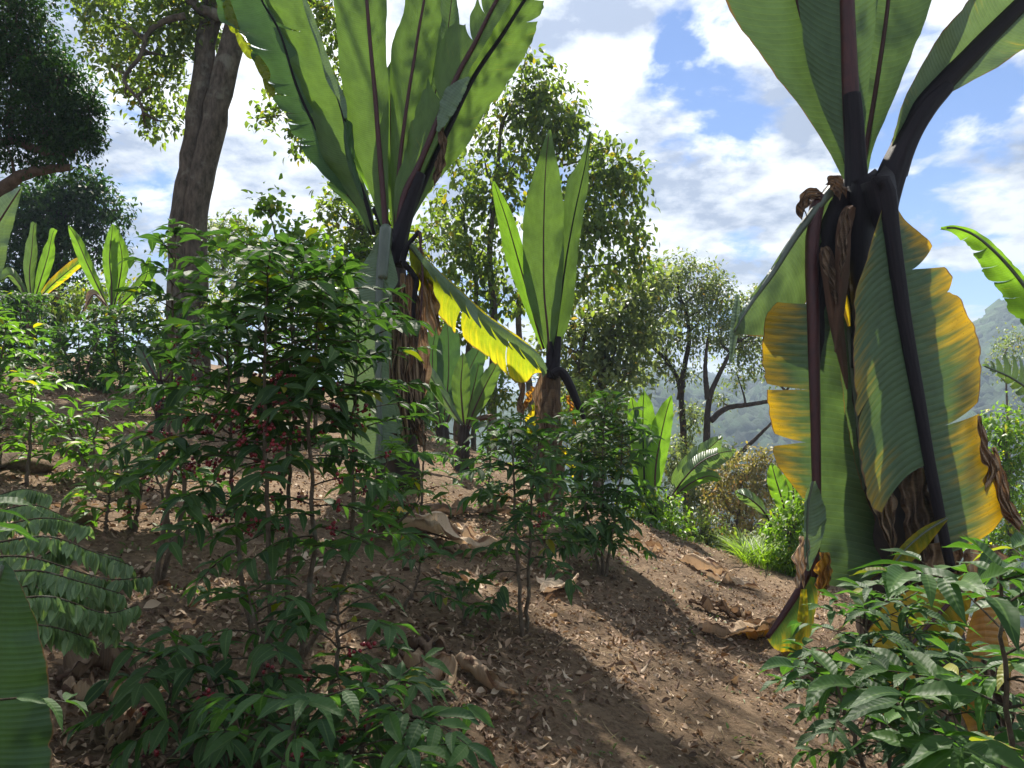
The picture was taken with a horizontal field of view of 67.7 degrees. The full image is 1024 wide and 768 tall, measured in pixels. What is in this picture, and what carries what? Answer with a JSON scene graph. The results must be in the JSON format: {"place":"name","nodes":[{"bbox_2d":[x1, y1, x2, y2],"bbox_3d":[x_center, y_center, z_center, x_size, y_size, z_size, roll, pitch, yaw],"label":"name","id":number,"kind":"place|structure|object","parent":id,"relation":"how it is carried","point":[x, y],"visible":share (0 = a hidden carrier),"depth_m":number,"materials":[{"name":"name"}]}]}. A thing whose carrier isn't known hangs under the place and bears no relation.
{"place":"outdoors","nodes":[
{"label":"outdoors","id":0,"kind":"place"},
{"bbox_2d":[427,397,537,461],"bbox_3d":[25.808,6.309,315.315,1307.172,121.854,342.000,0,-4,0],"label":"hills","id":1,"kind":"structure","parent":0,"point":[481,429],"depth_m":289.43,"materials":[{"name":"green plant"}]},
{"bbox_2d":[560,297,1023,627],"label":"forest","id":2,"kind":"object","parent":1,"relation":"on","point":[745,424],"visible":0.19,"depth_m":254.04,"materials":[{"name":"green plant"}]},
{"bbox_2d":[0,353,1023,767],"bbox_3d":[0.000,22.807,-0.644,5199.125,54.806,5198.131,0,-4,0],"label":"ground","id":3,"kind":"structure","parent":0,"point":[632,731],"depth_m":4.27,"materials":[{"name":"soil"}]},
{"bbox_2d":[0,186,22,275],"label":"ensete plant","id":4,"kind":"object","parent":3,"relation":"on","point":[9,201],"visible":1,"depth_m":5.11,"materials":[{"name":"green plant"}]},
{"bbox_2d":[0,451,44,469],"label":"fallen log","id":5,"kind":"object","parent":3,"relation":"on","point":[5,458],"visible":0.39,"depth_m":5.27,"materials":[{"name":"wood"}]},
{"bbox_2d":[0,560,53,767],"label":"ensete plant","id":6,"kind":"object","parent":3,"relation":"on","point":[26,731],"visible":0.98,"depth_m":1.73,"materials":[{"name":"green plant"}]},
{"bbox_2d":[0,307,57,443],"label":"coffee bush","id":7,"kind":"object","parent":3,"relation":"on","point":[7,364],"visible":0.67,"depth_m":6.14,"materials":[{"name":"green plant"}]},
{"bbox_2d":[6,454,57,472],"bbox_3d":[-3.500,0.582,5.425,0.410,0.174,0.310,-2,-4,25],"label":"rock","id":8,"kind":"object","parent":3,"relation":"on","point":[42,465],"visible":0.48,"depth_m":5.36,"materials":[{"name":"grey stone"}]},
{"bbox_2d":[0,283,74,350],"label":"shrub","id":9,"kind":"object","parent":3,"relation":"on","point":[48,318],"visible":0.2,"depth_m":17.04,"materials":[{"name":"green plant"}]},
{"bbox_2d":[0,290,75,370],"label":"coffee bush","id":10,"kind":"object","parent":3,"relation":"on","point":[32,321],"visible":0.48,"depth_m":13.07,"materials":[{"name":"green plant"}]},
{"bbox_2d":[0,222,80,361],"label":"ensete plant","id":11,"kind":"object","parent":3,"relation":"on","point":[64,273],"visible":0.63,"depth_m":15.17,"materials":[{"name":"green plant"}]},
{"bbox_2d":[0,497,88,731],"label":"coffee bush","id":12,"kind":"object","parent":3,"relation":"on","point":[54,706],"visible":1,"depth_m":1.58,"materials":[{"name":"green plant"}]},
{"bbox_2d":[0,366,95,486],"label":"coffee bush","id":13,"kind":"object","parent":3,"relation":"on","point":[31,405],"visible":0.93,"depth_m":5.08,"materials":[{"name":"green plant"}]},
{"bbox_2d":[0,0,120,196],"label":"evergreen tree","id":14,"kind":"object","parent":3,"relation":"on","point":[45,80],"visible":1,"depth_m":9.13,"materials":[{"name":"green plant"}]},
{"bbox_2d":[0,163,144,357],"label":"evergreen tree","id":15,"kind":"object","parent":3,"relation":"on","point":[51,200],"visible":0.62,"depth_m":18.99,"materials":[{"name":"green plant"}]},
{"bbox_2d":[49,504,99,524],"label":"dry leaf","id":16,"kind":"object","parent":3,"relation":"on","point":[65,510],"visible":0.26,"depth_m":4.38,"materials":[{"name":"brown plant"}]},
{"bbox_2d":[0,488,152,658],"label":"fern","id":17,"kind":"object","parent":3,"relation":"on","point":[57,601],"visible":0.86,"depth_m":2.26,"materials":[{"name":"green plant"}]},
{"bbox_2d":[27,322,134,393],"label":"coffee bush","id":18,"kind":"object","parent":3,"relation":"on","point":[80,376],"visible":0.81,"depth_m":10.49,"materials":[{"name":"green plant"}]},
{"bbox_2d":[29,400,146,484],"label":"coffee bush","id":19,"kind":"object","parent":3,"relation":"on","point":[69,473],"visible":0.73,"depth_m":5.29,"materials":[{"name":"green plant"}]},
{"bbox_2d":[54,643,135,707],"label":"dry leaf","id":20,"kind":"object","parent":3,"relation":"on","point":[77,666],"visible":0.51,"depth_m":2.65,"materials":[{"name":"brown plant"}]},
{"bbox_2d":[68,482,140,531],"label":"coffee bush","id":21,"kind":"object","parent":3,"relation":"on","point":[93,488],"visible":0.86,"depth_m":4.29,"materials":[{"name":"green plant"}]},
{"bbox_2d":[68,224,150,371],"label":"ensete plant","id":22,"kind":"object","parent":3,"relation":"on","point":[115,251],"visible":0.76,"depth_m":13.19,"materials":[{"name":"green plant"}]},
{"bbox_2d":[90,696,150,752],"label":"dry leaf","id":23,"kind":"object","parent":3,"relation":"on","point":[129,720],"visible":0.69,"depth_m":2.41,"materials":[{"name":"brown plant"}]},
{"bbox_2d":[66,299,178,388],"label":"coffee bush","id":24,"kind":"object","parent":3,"relation":"on","point":[119,341],"visible":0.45,"depth_m":11.46,"materials":[{"name":"green plant"}]},
{"bbox_2d":[40,264,224,363],"bbox_3d":[-8.157,-1.376,16.131,4.347,2.195,1.542,0,-4,0],"label":"shrub","id":25,"kind":"object","parent":3,"relation":"on","point":[72,291],"visible":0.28,"depth_m":16.00,"materials":[{"name":"green plant"}]},
{"bbox_2d":[60,434,245,544],"bbox_3d":[-2.018,0.625,4.383,0.970,0.677,0.906,3,-5,-33],"label":"coffee bush","id":26,"kind":"object","parent":3,"relation":"on","point":[89,477],"visible":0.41,"depth_m":4.37,"materials":[{"name":"green plant"}]},
{"bbox_2d":[101,357,206,421],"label":"coffee bush","id":27,"kind":"object","parent":3,"relation":"on","point":[141,407],"visible":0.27,"depth_m":8.86,"materials":[{"name":"green plant"}]},
{"bbox_2d":[136,335,184,430],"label":"ensete plant","id":28,"kind":"object","parent":3,"relation":"on","point":[148,363],"visible":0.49,"depth_m":8.02,"materials":[{"name":"green plant"}]},
{"bbox_2d":[80,218,261,583],"bbox_3d":[-1.637,0.084,3.795,0.772,1.838,0.845,1,-4,-17],"label":"coffee bush","id":29,"kind":"object","parent":3,"relation":"on","point":[175,309],"visible":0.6,"depth_m":3.74,"materials":[{"name":"green plant"}]},
{"bbox_2d":[61,0,342,390],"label":"shade tree","id":30,"kind":"object","parent":3,"relation":"on","point":[208,97],"visible":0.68,"depth_m":13.19,"materials":[{"name":"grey plant"}]},
{"bbox_2d":[144,207,280,365],"bbox_3d":[-11.556,-3.436,30.209,5.561,7.074,3.050,0,-4,0],"label":"flat topped tree","id":31,"kind":"object","parent":3,"relation":"on","point":[218,225],"visible":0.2,"depth_m":30.12,"materials":[{"name":"green plant"}]},
{"bbox_2d":[169,259,347,408],"bbox_3d":[-3.973,-0.869,13.035,3.651,2.663,1.307,0,-4,0],"label":"shrub","id":32,"kind":"object","parent":3,"relation":"on","point":[237,379],"visible":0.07,"depth_m":13.02,"materials":[{"name":"green plant"}]},
{"bbox_2d":[61,574,497,767],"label":"coffee bush","id":33,"kind":"object","parent":3,"relation":"on","point":[273,730],"visible":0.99,"depth_m":2.25,"materials":[{"name":"green plant"}]},
{"bbox_2d":[208,173,353,427],"bbox_3d":[-3.108,-1.079,10.680,2.343,3.631,1.187,0,-4,0],"label":"young tree","id":34,"kind":"object","parent":3,"relation":"on","point":[268,206],"visible":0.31,"depth_m":10.60,"materials":[{"name":"green plant"}]},
{"bbox_2d":[114,222,449,716],"bbox_3d":[-0.930,0.300,3.027,1.307,1.977,1.200,0,-4,0],"label":"coffee bush","id":35,"kind":"object","parent":3,"relation":"on","point":[288,387],"visible":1,"depth_m":2.92,"materials":[{"name":"green plant"}]},
{"bbox_2d":[216,0,546,489],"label":"ensete plant","id":36,"kind":"object","parent":3,"relation":"on","point":[395,136],"visible":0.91,"depth_m":7.64,"materials":[{"name":"green plant"}]},
{"bbox_2d":[305,175,479,350],"bbox_3d":[-2.476,-1.785,15.207,3.643,4.640,1.828,0,-4,0],"label":"broadleaf tree","id":37,"kind":"object","parent":3,"relation":"on","point":[351,235],"visible":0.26,"depth_m":15.02,"materials":[{"name":"green plant"}]},
{"bbox_2d":[323,436,462,555],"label":"coffee bush","id":38,"kind":"object","parent":3,"relation":"on","point":[396,516],"visible":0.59,"depth_m":5.52,"materials":[{"name":"green plant"}]},
{"bbox_2d":[388,398,459,505],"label":"coffee bush","id":39,"kind":"object","parent":3,"relation":"on","point":[442,440],"visible":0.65,"depth_m":6.87,"materials":[{"name":"green plant"}]},
{"bbox_2d":[397,632,456,697],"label":"dry leaf","id":40,"kind":"object","parent":3,"relation":"on","point":[418,644],"visible":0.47,"depth_m":3.42,"materials":[{"name":"brown plant"}]},
{"bbox_2d":[366,541,516,625],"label":"coffee bush","id":41,"kind":"object","parent":3,"relation":"on","point":[458,590],"visible":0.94,"depth_m":4.17,"materials":[{"name":"green plant"}]},
{"bbox_2d":[398,511,504,559],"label":"dry leaf","id":42,"kind":"object","parent":3,"relation":"on","point":[437,523],"visible":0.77,"depth_m":5.92,"materials":[{"name":"beige plant"}]},
{"bbox_2d":[424,323,484,443],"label":"ensete plant","id":43,"kind":"object","parent":3,"relation":"on","point":[446,341],"visible":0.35,"depth_m":12.08,"materials":[{"name":"green plant"}]},
{"bbox_2d":[429,353,499,471],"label":"ensete plant","id":44,"kind":"object","parent":3,"relation":"on","point":[473,389],"visible":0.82,"depth_m":9.50,"materials":[{"name":"green plant"}]},
{"bbox_2d":[424,365,533,450],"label":"shrub","id":45,"kind":"object","parent":3,"relation":"on","point":[503,394],"visible":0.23,"depth_m":14.90,"materials":[{"name":"green plant"}]},
{"bbox_2d":[423,493,536,515],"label":"dry leaf","id":46,"kind":"object","parent":3,"relation":"on","point":[445,509],"visible":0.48,"depth_m":6.97,"materials":[{"name":"brown plant"}]},
{"bbox_2d":[454,652,517,693],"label":"dry leaf","id":47,"kind":"object","parent":3,"relation":"on","point":[484,675],"visible":0.94,"depth_m":3.42,"materials":[{"name":"brown plant"}]},
{"bbox_2d":[0,373,1018,767],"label":"straw","id":48,"kind":"object","parent":3,"relation":"on","point":[456,639],"visible":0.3,"depth_m":4.14,"materials":[{"name":"beige plant"}]},
{"bbox_2d":[0,367,1023,767],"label":"fallen leaves","id":49,"kind":"object","parent":3,"relation":"on","point":[170,755],"depth_m":4.14,"materials":[{"name":"brown plant"}]},
{"bbox_2d":[0,395,1023,767],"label":"weeds","id":50,"kind":"object","parent":3,"relation":"on","point":[444,629],"visible":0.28,"depth_m":4.09,"materials":[{"name":"green plant"}]},
{"bbox_2d":[446,413,592,520],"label":"coffee bush","id":51,"kind":"object","parent":3,"relation":"on","point":[493,432],"visible":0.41,"depth_m":7.47,"materials":[{"name":"green plant"}]},
{"bbox_2d":[453,412,598,636],"bbox_3d":[0.077,0.799,4.384,0.863,1.276,0.943,0,-4,0],"label":"coffee bush","id":52,"kind":"object","parent":3,"relation":"on","point":[531,478],"visible":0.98,"depth_m":4.26,"materials":[{"name":"green plant"}]},
{"bbox_2d":[414,43,663,471],"bbox_3d":[0.419,-2.034,17.124,6.020,11.751,2.380,0,-4,0],"label":"broadleaf tree","id":53,"kind":"object","parent":3,"relation":"on","point":[537,100],"visible":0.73,"depth_m":17.11,"materials":[{"name":"green plant"}]},
{"bbox_2d":[492,130,591,505],"bbox_3d":[0.349,-0.772,9.066,1.210,4.656,0.451,-1,-4,8],"label":"ensete plant","id":54,"kind":"object","parent":3,"relation":"on","point":[542,260],"visible":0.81,"depth_m":9.10,"materials":[{"name":"green plant"}]},
{"bbox_2d":[480,398,611,469],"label":"shrub","id":55,"kind":"object","parent":3,"relation":"on","point":[597,452],"visible":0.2,"depth_m":12.91,"materials":[{"name":"green plant"}]},
{"bbox_2d":[532,534,560,545],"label":"dry leaf","id":56,"kind":"object","parent":3,"relation":"on","point":[541,537],"visible":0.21,"depth_m":6.69,"materials":[{"name":"brown plant"}]},
{"bbox_2d":[536,573,578,592],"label":"dry leaf","id":57,"kind":"object","parent":3,"relation":"on","point":[550,584],"visible":0.73,"depth_m":5.32,"materials":[{"name":"beige plant"}]},
{"bbox_2d":[560,362,639,502],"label":"shrub","id":58,"kind":"object","parent":3,"relation":"on","point":[588,407],"visible":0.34,"depth_m":13.83,"materials":[{"name":"green plant"}]},
{"bbox_2d":[531,388,669,576],"bbox_3d":[0.703,0.803,6.135,1.137,1.546,0.946,0,-4,0],"label":"coffee bush","id":59,"kind":"object","parent":3,"relation":"on","point":[607,529],"visible":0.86,"depth_m":6.05,"materials":[{"name":"green plant"}]},
{"bbox_2d":[521,248,682,496],"bbox_3d":[2.282,1.386,18.899,4.184,9.690,2.456,0,-4,0],"label":"broadleaf tree","id":60,"kind":"object","parent":3,"relation":"on","point":[603,333],"visible":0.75,"depth_m":18.84,"materials":[{"name":"green plant"}]},
{"bbox_2d":[626,531,665,555],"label":"dry leaf","id":61,"kind":"object","parent":3,"relation":"on","point":[655,546],"visible":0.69,"depth_m":7.69,"materials":[{"name":"beige plant"}]},
{"bbox_2d":[627,390,672,524],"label":"ensete plant","id":62,"kind":"object","parent":3,"relation":"on","point":[662,419],"visible":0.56,"depth_m":9.55,"materials":[{"name":"green plant"}]},
{"bbox_2d":[615,480,703,542],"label":"shrub","id":63,"kind":"object","parent":3,"relation":"on","point":[671,525],"visible":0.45,"depth_m":9.40,"materials":[{"name":"green plant"}]},
{"bbox_2d":[661,436,735,521],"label":"banana plant","id":64,"kind":"object","parent":3,"relation":"on","point":[692,472],"visible":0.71,"depth_m":10.36,"materials":[{"name":"green plant"}]},
{"bbox_2d":[661,434,745,534],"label":"shrub","id":65,"kind":"object","parent":3,"relation":"on","point":[673,465],"visible":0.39,"depth_m":18.77,"materials":[{"name":"green plant"}]},
{"bbox_2d":[610,246,801,541],"bbox_3d":[5.724,2.474,22.858,6.179,13.436,2.365,0,-4,0],"label":"open crowned tree","id":66,"kind":"object","parent":3,"relation":"on","point":[718,341],"visible":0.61,"depth_m":22.89,"materials":[{"name":"green plant"}]},
{"bbox_2d":[677,504,740,556],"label":"shrub","id":67,"kind":"object","parent":3,"relation":"on","point":[707,539],"visible":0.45,"depth_m":10.82,"materials":[{"name":"green plant"}]},
{"bbox_2d":[675,545,759,588],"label":"dry leaf","id":68,"kind":"object","parent":3,"relation":"on","point":[719,573],"visible":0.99,"depth_m":7.25,"materials":[{"name":"beige plant"}]},
{"bbox_2d":[688,594,777,639],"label":"dry leaf","id":69,"kind":"object","parent":3,"relation":"on","point":[757,627],"visible":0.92,"depth_m":5.54,"materials":[{"name":"brown plant"}]},
{"bbox_2d":[695,441,781,554],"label":"shrub","id":70,"kind":"object","parent":3,"relation":"on","point":[740,517],"visible":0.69,"depth_m":16.70,"materials":[{"name":"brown plant"}]},
{"bbox_2d":[718,516,785,553],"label":"shrub","id":71,"kind":"object","parent":3,"relation":"on","point":[747,534],"visible":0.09,"depth_m":11.91,"materials":[{"name":"green plant"}]},
{"bbox_2d":[710,527,796,576],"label":"grass","id":72,"kind":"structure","parent":3,"relation":"on","point":[747,550],"depth_m":8.47,"materials":[{"name":"green plant"}]},
{"bbox_2d":[735,488,777,548],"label":"banana plant","id":73,"kind":"object","parent":3,"relation":"on","point":[750,500],"visible":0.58,"depth_m":9.44,"materials":[{"name":"green plant"}]},
{"bbox_2d":[754,489,804,575],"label":"shrub","id":74,"kind":"object","parent":3,"relation":"on","point":[792,540],"visible":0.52,"depth_m":8.43,"materials":[{"name":"green plant"}]},
{"bbox_2d":[767,463,804,567],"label":"ensete plant","id":75,"kind":"object","parent":3,"relation":"on","point":[777,480],"visible":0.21,"depth_m":8.97,"materials":[{"name":"green plant"}]},
{"bbox_2d":[726,0,1023,735],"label":"ensete plant","id":76,"kind":"object","parent":3,"relation":"on","point":[871,348],"visible":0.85,"depth_m":5.21,"materials":[{"name":"green plant"}]},
{"bbox_2d":[751,532,1023,767],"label":"coffee bush","id":77,"kind":"object","parent":3,"relation":"on","point":[951,747],"visible":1,"depth_m":1.74,"materials":[{"name":"green plant"}]},
{"bbox_2d":[759,577,1023,767],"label":"coffee bush","id":78,"kind":"object","parent":3,"relation":"on","point":[950,652],"visible":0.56,"depth_m":3.15,"materials":[{"name":"green plant"}]},
{"bbox_2d":[940,225,1023,402],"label":"banana plant","id":79,"kind":"object","parent":3,"relation":"on","point":[997,261],"visible":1,"depth_m":6.10,"materials":[{"name":"green plant"}]},
{"bbox_2d":[962,391,1023,589],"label":"broadleaf tree","id":80,"kind":"object","parent":3,"relation":"on","point":[1008,529],"visible":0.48,"depth_m":13.80,"materials":[{"name":"green plant"}]},
{"bbox_2d":[982,322,1023,587],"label":"broadleaf tree","id":81,"kind":"object","parent":3,"relation":"on","point":[1011,344],"visible":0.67,"depth_m":30.11,"materials":[{"name":"green plant"}]},
{"bbox_2d":[0,0,1023,392],"label":"sky","id":82,"kind":"structure","parent":0,"point":[735,153],"materials":[{"name":"blue"}]},
{"bbox_2d":[500,389,525,401],"bbox_3d":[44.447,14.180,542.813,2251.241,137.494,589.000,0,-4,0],"label":"hills","id":83,"kind":"structure","parent":0,"point":[514,398],"depth_m":564.36,"materials":[{"name":"grey"}]},
{"bbox_2d":[621,365,756,386],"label":"forest","id":84,"kind":"object","parent":83,"relation":"on","point":[712,375],"visible":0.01,"depth_m":503.47,"materials":[{"name":"green plant"}]}
]}

